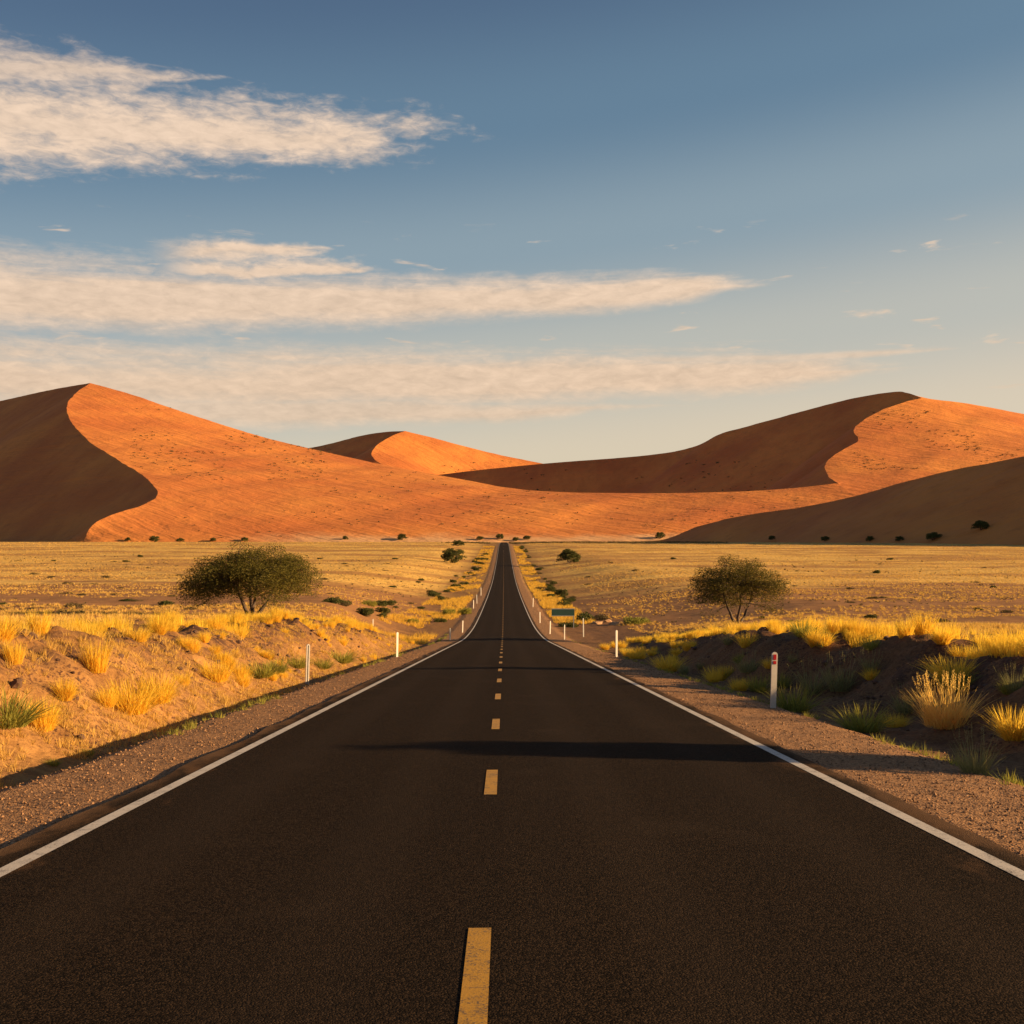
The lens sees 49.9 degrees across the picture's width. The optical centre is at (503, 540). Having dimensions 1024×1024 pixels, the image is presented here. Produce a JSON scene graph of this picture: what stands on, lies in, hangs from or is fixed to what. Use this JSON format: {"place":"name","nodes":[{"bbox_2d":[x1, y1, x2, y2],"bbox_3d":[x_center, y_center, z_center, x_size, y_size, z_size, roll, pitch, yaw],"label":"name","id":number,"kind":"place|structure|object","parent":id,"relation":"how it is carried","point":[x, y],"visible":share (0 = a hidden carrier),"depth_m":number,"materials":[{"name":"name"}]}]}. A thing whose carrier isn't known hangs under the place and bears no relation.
{"place":"outdoors","nodes":[
{"label":"outdoors","id":0,"kind":"place"},
{"bbox_2d":[310,431,541,474],"bbox_3d":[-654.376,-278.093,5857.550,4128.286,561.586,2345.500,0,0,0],"label":"dune","id":1,"kind":"structure","parent":0,"point":[412,451],"depth_m":5355.80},
{"bbox_2d":[0,383,856,541],"bbox_3d":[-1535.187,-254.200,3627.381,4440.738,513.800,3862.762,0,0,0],"label":"dune","id":2,"kind":"structure","parent":0,"point":[70,471],"depth_m":2168.62,"materials":[{"name":"sand"}]},
{"bbox_2d":[131,406,1018,537],"bbox_3d":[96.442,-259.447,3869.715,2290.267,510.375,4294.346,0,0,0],"label":"dune scrub","id":3,"kind":"object","parent":2,"relation":"on","point":[203,452],"visible":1,"depth_m":2498.28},
{"bbox_2d":[0,542,1023,1023],"bbox_3d":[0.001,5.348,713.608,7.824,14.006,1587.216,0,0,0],"label":"road","id":4,"kind":"structure","parent":0,"point":[504,810],"depth_m":7.29,"materials":[{"name":"asphalt"}]},
{"bbox_2d":[0,542,1023,857],"bbox_3d":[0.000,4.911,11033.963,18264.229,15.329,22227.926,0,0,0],"label":"ground","id":5,"kind":"structure","parent":0,"point":[908,652],"depth_m":41.25,"materials":[{"name":"sand"}]},
{"bbox_2d":[0,640,29,664],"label":"grass tuft","id":6,"kind":"object","parent":5,"relation":"on","point":[17,655],"visible":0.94,"depth_m":20.96,"materials":[{"name":"plant"}]},
{"bbox_2d":[10,679,21,688],"bbox_3d":[-9.024,2.641,20.331,0.222,0.192,0.254,0,0,-25],"label":"rock","id":7,"kind":"object","parent":5,"relation":"on","point":[15,683],"visible":0.97,"depth_m":20.25,"materials":[{"name":"stone"}]},
{"bbox_2d":[0,611,33,643],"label":"grass tuft","id":8,"kind":"object","parent":5,"relation":"on","point":[8,632],"visible":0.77,"depth_m":22.21,"materials":[{"name":"plant"}]},
{"bbox_2d":[0,683,73,728],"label":"grass tuft","id":9,"kind":"object","parent":5,"relation":"on","point":[11,717],"visible":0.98,"depth_m":18.08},
{"bbox_2d":[20,608,56,635],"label":"grass tuft","id":10,"kind":"object","parent":5,"relation":"on","point":[39,626],"visible":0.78,"depth_m":24.74,"materials":[{"name":"plant"}]},
{"bbox_2d":[40,758,63,765],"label":"grass tuft","id":11,"kind":"object","parent":5,"relation":"on","point":[53,764],"visible":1,"depth_m":17.68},
{"bbox_2d":[22,695,83,732],"bbox_3d":[-7.931,2.964,19.147,1.355,0.670,1.325,-4,2,-42],"label":"grass tuft","id":12,"kind":"object","parent":5,"relation":"on","point":[50,724],"visible":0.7,"depth_m":19.03,"materials":[{"name":"plant"}]},
{"bbox_2d":[46,676,88,700],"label":"grass tuft","id":13,"kind":"object","parent":5,"relation":"on","point":[69,693],"visible":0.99,"depth_m":20.96,"materials":[{"name":"plant"}]},
{"bbox_2d":[74,639,115,672],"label":"grass tuft","id":14,"kind":"object","parent":5,"relation":"on","point":[98,664],"visible":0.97,"depth_m":23.86,"materials":[{"name":"plant"}]},
{"bbox_2d":[91,687,122,707],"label":"grass tuft","id":15,"kind":"object","parent":5,"relation":"on","point":[112,699],"visible":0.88,"depth_m":22.10,"materials":[{"name":"plant"}]},
{"bbox_2d":[117,624,155,641],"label":"grass tuft","id":16,"kind":"object","parent":5,"relation":"on","point":[140,635],"visible":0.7,"depth_m":29.11,"materials":[{"name":"plant"}]},
{"bbox_2d":[99,674,182,715],"bbox_3d":[-7.796,3.188,22.957,2.223,0.874,2.437,0,-3,-13],"label":"grass tuft","id":17,"kind":"object","parent":5,"relation":"on","point":[140,706],"visible":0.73,"depth_m":22.93,"materials":[{"name":"plant"}]},
{"bbox_2d":[120,670,187,704],"bbox_3d":[-7.728,3.226,24.407,1.789,0.773,2.134,0,0,15],"label":"grass tuft","id":18,"kind":"object","parent":5,"relation":"on","point":[166,694],"visible":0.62,"depth_m":24.37,"materials":[{"name":"plant"}]},
{"bbox_2d":[139,613,181,634],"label":"grass tuft","id":19,"kind":"object","parent":5,"relation":"on","point":[160,628],"visible":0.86,"depth_m":33.21,"materials":[{"name":"plant"}]},
{"bbox_2d":[156,616,186,631],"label":"grass tuft","id":20,"kind":"object","parent":5,"relation":"on","point":[173,628],"visible":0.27,"depth_m":34.88,"materials":[{"name":"plant"}]},
{"bbox_2d":[169,671,197,685],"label":"grass tuft","id":21,"kind":"object","parent":5,"relation":"on","point":[186,679],"visible":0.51,"depth_m":28.00,"materials":[{"name":"plant"}]},
{"bbox_2d":[172,635,195,647],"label":"grass tuft","id":22,"kind":"object","parent":5,"relation":"on","point":[184,641],"visible":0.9,"depth_m":33.15,"materials":[{"name":"plant"}]},
{"bbox_2d":[180,637,209,652],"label":"grass tuft","id":23,"kind":"object","parent":5,"relation":"on","point":[197,646],"visible":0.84,"depth_m":33.14,"materials":[{"name":"plant"}]},
{"bbox_2d":[193,628,213,642],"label":"grass tuft","id":24,"kind":"object","parent":5,"relation":"on","point":[206,638],"visible":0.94,"depth_m":35.22,"materials":[{"name":"plant"}]},
{"bbox_2d":[0,616,422,788],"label":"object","id":25,"kind":"object","parent":5,"relation":"on","point":[140,665],"visible":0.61,"depth_m":26.36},
{"bbox_2d":[205,613,224,629],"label":"grass tuft","id":26,"kind":"object","parent":5,"relation":"on","point":[219,624],"visible":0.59,"depth_m":40.53,"materials":[{"name":"plant"}]},
{"bbox_2d":[196,657,244,682],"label":"grass tuft","id":27,"kind":"object","parent":5,"relation":"on","point":[222,676],"visible":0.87,"depth_m":31.70,"materials":[{"name":"plant"}]},
{"bbox_2d":[215,650,236,663],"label":"grass tuft","id":28,"kind":"object","parent":5,"relation":"on","point":[223,660],"visible":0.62,"depth_m":34.23,"materials":[{"name":"plant"}]},
{"bbox_2d":[229,626,251,637],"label":"grass tuft","id":29,"kind":"object","parent":5,"relation":"on","point":[242,633],"visible":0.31,"depth_m":43.05,"materials":[{"name":"plant"}]},
{"bbox_2d":[230,671,254,686],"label":"grass tuft","id":30,"kind":"object","parent":5,"relation":"on","point":[245,680],"visible":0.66,"depth_m":33.97,"materials":[{"name":"plant"}]},
{"bbox_2d":[232,661,257,677],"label":"grass tuft","id":31,"kind":"object","parent":5,"relation":"on","point":[241,670],"visible":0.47,"depth_m":34.55,"materials":[{"name":"plant"}]},
{"bbox_2d":[170,539,323,615],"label":"acacia tree","id":32,"kind":"object","parent":5,"relation":"on","point":[248,572],"visible":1,"depth_m":78.39,"materials":[{"name":"green plant"}]},
{"bbox_2d":[243,658,290,678],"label":"grass tuft","id":33,"kind":"object","parent":5,"relation":"on","point":[266,671],"visible":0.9,"depth_m":36.39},
{"bbox_2d":[253,610,284,622],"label":"grass tuft","id":34,"kind":"object","parent":5,"relation":"on","point":[268,619],"visible":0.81,"depth_m":50.56,"materials":[{"name":"plant"}]},
{"bbox_2d":[259,656,291,673],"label":"grass tuft","id":35,"kind":"object","parent":5,"relation":"on","point":[281,669],"visible":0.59,"depth_m":38.48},
{"bbox_2d":[269,610,283,622],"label":"grass tuft","id":36,"kind":"object","parent":5,"relation":"on","point":[278,619],"visible":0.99,"depth_m":50.62,"materials":[{"name":"plant"}]},
{"bbox_2d":[284,653,324,668],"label":"grass tuft","id":37,"kind":"object","parent":5,"relation":"on","point":[302,664],"visible":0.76,"depth_m":44.52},
{"bbox_2d":[305,644,309,684],"bbox_3d":[-7.103,4.570,39.759,0.125,1.696,0.070,1,1,-26],"label":"marker post","id":38,"kind":"object","parent":5,"relation":"on","point":[307,663],"visible":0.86,"depth_m":39.74,"materials":[{"name":"white plastic"}]},
{"bbox_2d":[310,658,338,668],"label":"grass tuft","id":39,"kind":"object","parent":5,"relation":"on","point":[320,664],"visible":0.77,"depth_m":46.65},
{"bbox_2d":[321,597,340,603],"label":"shrub","id":40,"kind":"object","parent":5,"relation":"on","point":[336,600],"visible":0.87,"depth_m":120.96,"materials":[{"name":"green plant"}]},
{"bbox_2d":[328,648,367,663],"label":"grass tuft","id":41,"kind":"object","parent":5,"relation":"on","point":[346,659],"visible":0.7,"depth_m":52.30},
{"bbox_2d":[356,608,371,615],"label":"shrub","id":42,"kind":"object","parent":5,"relation":"on","point":[365,611],"visible":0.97,"depth_m":118.23,"materials":[{"name":"green plant"}]},
{"bbox_2d":[375,607,390,613],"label":"shrub","id":43,"kind":"object","parent":5,"relation":"on","point":[383,609],"visible":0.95,"depth_m":140.16,"materials":[{"name":"green plant"}]},
{"bbox_2d":[440,548,466,562],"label":"acacia tree","id":44,"kind":"object","parent":5,"relation":"on","point":[452,554],"visible":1,"depth_m":484.01,"materials":[{"name":"green plant"}]},
{"bbox_2d":[334,546,594,643],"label":"verge grass","id":45,"kind":"structure","parent":5,"relation":"on","point":[546,601],"depth_m":195.63,"materials":[{"name":"plant"}]},
{"bbox_2d":[457,607,471,613],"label":"shrub","id":46,"kind":"object","parent":5,"relation":"on","point":[465,610],"visible":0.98,"depth_m":165.12,"materials":[{"name":"green plant"}]},
{"bbox_2d":[0,554,1015,625],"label":"scrub","id":47,"kind":"object","parent":5,"relation":"on","point":[860,604],"visible":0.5,"depth_m":186.11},
{"bbox_2d":[0,582,1023,634],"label":"flat grass","id":48,"kind":"structure","parent":5,"relation":"on","point":[134,614],"depth_m":103.21,"materials":[{"name":"plant"}]},
{"bbox_2d":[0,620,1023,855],"bbox_3d":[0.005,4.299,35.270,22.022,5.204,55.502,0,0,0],"label":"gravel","id":49,"kind":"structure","parent":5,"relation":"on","point":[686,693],"depth_m":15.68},
{"bbox_2d":[0,542,1023,604],"bbox_3d":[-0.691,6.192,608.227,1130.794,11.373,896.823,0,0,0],"label":"plain grass","id":50,"kind":"structure","parent":5,"relation":"on","point":[157,585],"depth_m":338.10,"materials":[{"name":"plant"}]},
{"bbox_2d":[14,610,1023,659],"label":"bank grass","id":51,"kind":"structure","parent":5,"relation":"on","point":[1000,649],"depth_m":33.74,"materials":[{"name":"plant"}]},
{"bbox_2d":[554,589,568,595],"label":"shrub","id":52,"kind":"object","parent":5,"relation":"on","point":[557,592],"visible":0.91,"depth_m":240.60,"materials":[{"name":"green plant"}]},
{"bbox_2d":[551,608,574,627],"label":"road sign","id":53,"kind":"object","parent":5,"relation":"on","point":[563,611],"visible":0.89,"depth_m":130.51,"materials":[{"name":"metal"}]},
{"bbox_2d":[556,549,580,562],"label":"acacia tree","id":54,"kind":"object","parent":5,"relation":"on","point":[565,554],"visible":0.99,"depth_m":460.42,"materials":[{"name":"green plant"}]},
{"bbox_2d":[558,620,578,627],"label":"shrub","id":55,"kind":"object","parent":5,"relation":"on","point":[567,624],"visible":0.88,"depth_m":132.93,"materials":[{"name":"green plant"}]},
{"bbox_2d":[441,541,726,543],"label":"brush","id":56,"kind":"object","parent":5,"relation":"on","point":[479,542],"visible":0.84,"depth_m":955.84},
{"bbox_2d":[148,633,1023,785],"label":"weeds","id":57,"kind":"object","parent":5,"relation":"on","point":[264,699],"visible":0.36,"depth_m":19.89,"materials":[{"name":"green plant"}]},
{"bbox_2d":[576,611,595,621],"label":"shrub","id":58,"kind":"object","parent":5,"relation":"on","point":[585,616],"visible":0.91,"depth_m":145.57,"materials":[{"name":"green plant"}]},
{"bbox_2d":[615,630,617,656],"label":"marker post","id":59,"kind":"object","parent":5,"relation":"on","point":[616,643],"visible":0.86,"depth_m":54.50,"materials":[{"name":"white plastic"}]},
{"bbox_2d":[620,647,648,658],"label":"grass tuft","id":60,"kind":"object","parent":5,"relation":"on","point":[635,655],"visible":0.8,"depth_m":57.27,"materials":[{"name":"plant"}]},
{"bbox_2d":[623,615,650,624],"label":"shrub","id":61,"kind":"object","parent":5,"relation":"on","point":[634,620],"visible":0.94,"depth_m":135.06,"materials":[{"name":"green plant"}]},
{"bbox_2d":[648,653,690,671],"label":"grass tuft","id":62,"kind":"object","parent":5,"relation":"on","point":[669,665],"visible":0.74,"depth_m":43.79,"materials":[{"name":"plant"}]},
{"bbox_2d":[705,671,722,681],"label":"grass tuft","id":63,"kind":"object","parent":5,"relation":"on","point":[715,678],"visible":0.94,"depth_m":36.17,"materials":[{"name":"plant"}]},
{"bbox_2d":[698,665,730,680],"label":"grass tuft","id":64,"kind":"object","parent":5,"relation":"on","point":[711,673],"visible":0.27,"depth_m":38.41,"materials":[{"name":"plant"}]},
{"bbox_2d":[725,676,750,690],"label":"grass tuft","id":65,"kind":"object","parent":5,"relation":"on","point":[737,687],"visible":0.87,"depth_m":32.08,"materials":[{"name":"plant"}]},
{"bbox_2d":[685,554,792,622],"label":"acacia tree","id":66,"kind":"object","parent":5,"relation":"on","point":[712,582],"visible":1,"depth_m":88.65,"materials":[{"name":"green plant"}]},
{"bbox_2d":[733,632,758,647],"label":"grass tuft","id":67,"kind":"object","parent":5,"relation":"on","point":[745,642],"visible":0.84,"depth_m":40.91,"materials":[{"name":"plant"}]},
{"bbox_2d":[732,649,763,673],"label":"grass tuft","id":68,"kind":"object","parent":5,"relation":"on","point":[743,668],"visible":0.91,"depth_m":36.15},
{"bbox_2d":[738,671,782,692],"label":"grass tuft","id":69,"kind":"object","parent":5,"relation":"on","point":[759,687],"visible":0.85,"depth_m":31.90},
{"bbox_2d":[764,616,780,631],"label":"grass tuft","id":70,"kind":"object","parent":5,"relation":"on","point":[774,625],"visible":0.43,"depth_m":43.98,"materials":[{"name":"plant"}]},
{"bbox_2d":[770,652,777,707],"bbox_3d":[5.649,3.035,23.034,0.125,1.423,0.046,2,0,-6],"label":"marker post","id":71,"kind":"object","parent":5,"relation":"on","point":[774,663],"visible":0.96,"depth_m":23.02,"materials":[{"name":"white plastic"}]},
{"bbox_2d":[766,671,793,688],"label":"grass tuft","id":72,"kind":"object","parent":5,"relation":"on","point":[784,685],"visible":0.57,"depth_m":32.46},
{"bbox_2d":[754,684,827,712],"bbox_3d":[6.531,3.581,24.841,2.400,0.825,2.164,3,-1,-3],"label":"grass tuft","id":73,"kind":"object","parent":5,"relation":"on","point":[797,705],"visible":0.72,"depth_m":24.67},
{"bbox_2d":[779,618,827,637],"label":"grass tuft","id":74,"kind":"object","parent":5,"relation":"on","point":[798,631],"visible":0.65,"depth_m":35.21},
{"bbox_2d":[785,657,832,694],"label":"grass tuft","id":75,"kind":"object","parent":5,"relation":"on","point":[814,685],"visible":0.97,"depth_m":28.50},
{"bbox_2d":[800,628,830,647],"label":"grass tuft","id":76,"kind":"object","parent":5,"relation":"on","point":[808,642],"visible":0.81,"depth_m":33.85,"materials":[{"name":"plant"}]},
{"bbox_2d":[804,614,826,627],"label":"grass tuft","id":77,"kind":"object","parent":5,"relation":"on","point":[817,621],"visible":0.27,"depth_m":41.77,"materials":[{"name":"plant"}]},
{"bbox_2d":[799,627,843,645],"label":"grass tuft","id":78,"kind":"object","parent":5,"relation":"on","point":[829,641],"visible":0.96,"depth_m":33.61,"materials":[{"name":"plant"}]},
{"bbox_2d":[823,614,849,633],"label":"grass tuft","id":79,"kind":"object","parent":5,"relation":"on","point":[830,628],"visible":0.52,"depth_m":35.87,"materials":[{"name":"plant"}]},
{"bbox_2d":[813,650,863,691],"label":"grass tuft","id":80,"kind":"object","parent":5,"relation":"on","point":[840,687],"visible":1,"depth_m":28.07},
{"bbox_2d":[845,616,867,636],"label":"grass tuft","id":81,"kind":"object","parent":5,"relation":"on","point":[853,624],"visible":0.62,"depth_m":34.51,"materials":[{"name":"plant"}]},
{"bbox_2d":[821,701,908,732],"bbox_3d":[6.660,3.242,20.415,2.258,0.636,1.922,0,0,-33],"label":"grass tuft","id":82,"kind":"object","parent":5,"relation":"on","point":[858,726],"visible":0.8,"depth_m":20.25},
{"bbox_2d":[855,647,883,672],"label":"grass tuft","id":83,"kind":"object","parent":5,"relation":"on","point":[866,665],"visible":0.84,"depth_m":28.04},
{"bbox_2d":[856,635,882,649],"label":"grass tuft","id":84,"kind":"object","parent":5,"relation":"on","point":[871,646],"visible":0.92,"depth_m":29.00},
{"bbox_2d":[859,667,880,680],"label":"grass tuft","id":85,"kind":"object","parent":5,"relation":"on","point":[868,675],"visible":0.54,"depth_m":27.65,"materials":[{"name":"plant"}]},
{"bbox_2d":[876,712,916,727],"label":"grass tuft","id":86,"kind":"object","parent":5,"relation":"on","point":[899,722],"visible":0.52,"depth_m":21.77,"materials":[{"name":"plant"}]},
{"bbox_2d":[881,682,926,713],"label":"grass tuft","id":87,"kind":"object","parent":5,"relation":"on","point":[902,708],"visible":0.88,"depth_m":22.84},
{"bbox_2d":[893,617,916,638],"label":"grass tuft","id":88,"kind":"object","parent":5,"relation":"on","point":[907,630],"visible":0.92,"depth_m":28.50,"materials":[{"name":"plant"}]},
{"bbox_2d":[907,612,947,634],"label":"grass tuft","id":89,"kind":"object","parent":5,"relation":"on","point":[920,628],"visible":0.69,"depth_m":28.72,"materials":[{"name":"plant"}]},
{"bbox_2d":[924,623,959,644],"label":"grass tuft","id":90,"kind":"object","parent":5,"relation":"on","point":[946,637],"visible":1,"depth_m":26.45,"materials":[{"name":"plant"}]},
{"bbox_2d":[912,652,984,683],"bbox_3d":[9.616,2.709,23.703,1.879,0.679,1.921,-3,-3,6],"label":"grass tuft","id":91,"kind":"object","parent":5,"relation":"on","point":[934,668],"visible":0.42,"depth_m":23.44,"materials":[{"name":"plant"}]},
{"bbox_2d":[902,670,1000,729],"bbox_3d":[7.896,2.830,19.793,1.710,1.001,1.935,0,0,-34],"label":"grass tuft","id":92,"kind":"object","parent":5,"relation":"on","point":[945,714],"visible":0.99,"depth_m":19.57,"materials":[{"name":"plant"}]},
{"bbox_2d":[928,664,985,692],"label":"grass tuft","id":93,"kind":"object","parent":5,"relation":"on","point":[956,679],"visible":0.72,"depth_m":22.86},
{"bbox_2d":[943,643,975,656],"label":"grass tuft","id":94,"kind":"object","parent":5,"relation":"on","point":[958,652],"visible":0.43,"depth_m":25.86,"materials":[{"name":"plant"}]},
{"bbox_2d":[943,723,1004,775],"bbox_3d":[5.714,2.535,13.373,0.937,0.657,0.839,0,0,41],"label":"grass tuft","id":95,"kind":"object","parent":5,"relation":"on","point":[976,769],"visible":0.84,"depth_m":13.33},
{"bbox_2d":[964,646,986,659],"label":"grass tuft","id":96,"kind":"object","parent":5,"relation":"on","point":[972,655],"visible":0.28,"depth_m":24.58,"materials":[{"name":"plant"}]},
{"bbox_2d":[963,629,1001,643],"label":"grass tuft","id":97,"kind":"object","parent":5,"relation":"on","point":[982,636],"visible":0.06,"depth_m":28.02,"materials":[{"name":"plant"}]},
{"bbox_2d":[974,634,1010,649],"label":"grass tuft","id":98,"kind":"object","parent":5,"relation":"on","point":[984,642],"visible":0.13,"depth_m":26.26,"materials":[{"name":"plant"}]},
{"bbox_2d":[972,703,1023,740],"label":"grass tuft","id":99,"kind":"object","parent":5,"relation":"on","point":[1009,731],"visible":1,"depth_m":17.40,"materials":[{"name":"plant"}]},
{"bbox_2d":[983,627,1023,641],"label":"grass tuft","id":100,"kind":"object","parent":5,"relation":"on","point":[1007,633],"visible":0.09,"depth_m":27.06,"materials":[{"name":"plant"}]},
{"bbox_2d":[993,681,1018,694],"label":"grass tuft","id":101,"kind":"object","parent":5,"relation":"on","point":[1003,691],"visible":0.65,"depth_m":20.21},
{"bbox_2d":[994,661,1023,693],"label":"grass tuft","id":102,"kind":"object","parent":5,"relation":"on","point":[1014,685],"visible":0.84,"depth_m":20.09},
{"bbox_2d":[0,0,1023,463],"label":"sky","id":103,"kind":"structure","parent":0,"point":[540,231],"materials":[{"name":"blue"}]},
{"bbox_2d":[441,392,1023,494],"bbox_3d":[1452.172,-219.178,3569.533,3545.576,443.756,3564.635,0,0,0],"label":"dune","id":104,"kind":"structure","parent":0,"point":[820,445],"depth_m":3208.97,"materials":[{"name":"sand"}]},
{"bbox_2d":[640,456,1023,544],"bbox_3d":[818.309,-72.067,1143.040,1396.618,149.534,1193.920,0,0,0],"label":"dune","id":105,"kind":"structure","parent":0,"point":[952,506],"depth_m":987.15,"materials":[{"name":"sand"}]},
{"bbox_2d":[925,532,942,539],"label":"acacia tree","id":106,"kind":"object","parent":105,"relation":"on","point":[931,535],"visible":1,"depth_m":859.88,"materials":[{"name":"green plant"}]},
{"bbox_2d":[971,520,989,529],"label":"acacia tree","id":107,"kind":"object","parent":105,"relation":"on","point":[980,524],"visible":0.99,"depth_m":828.63,"materials":[{"name":"green plant"}]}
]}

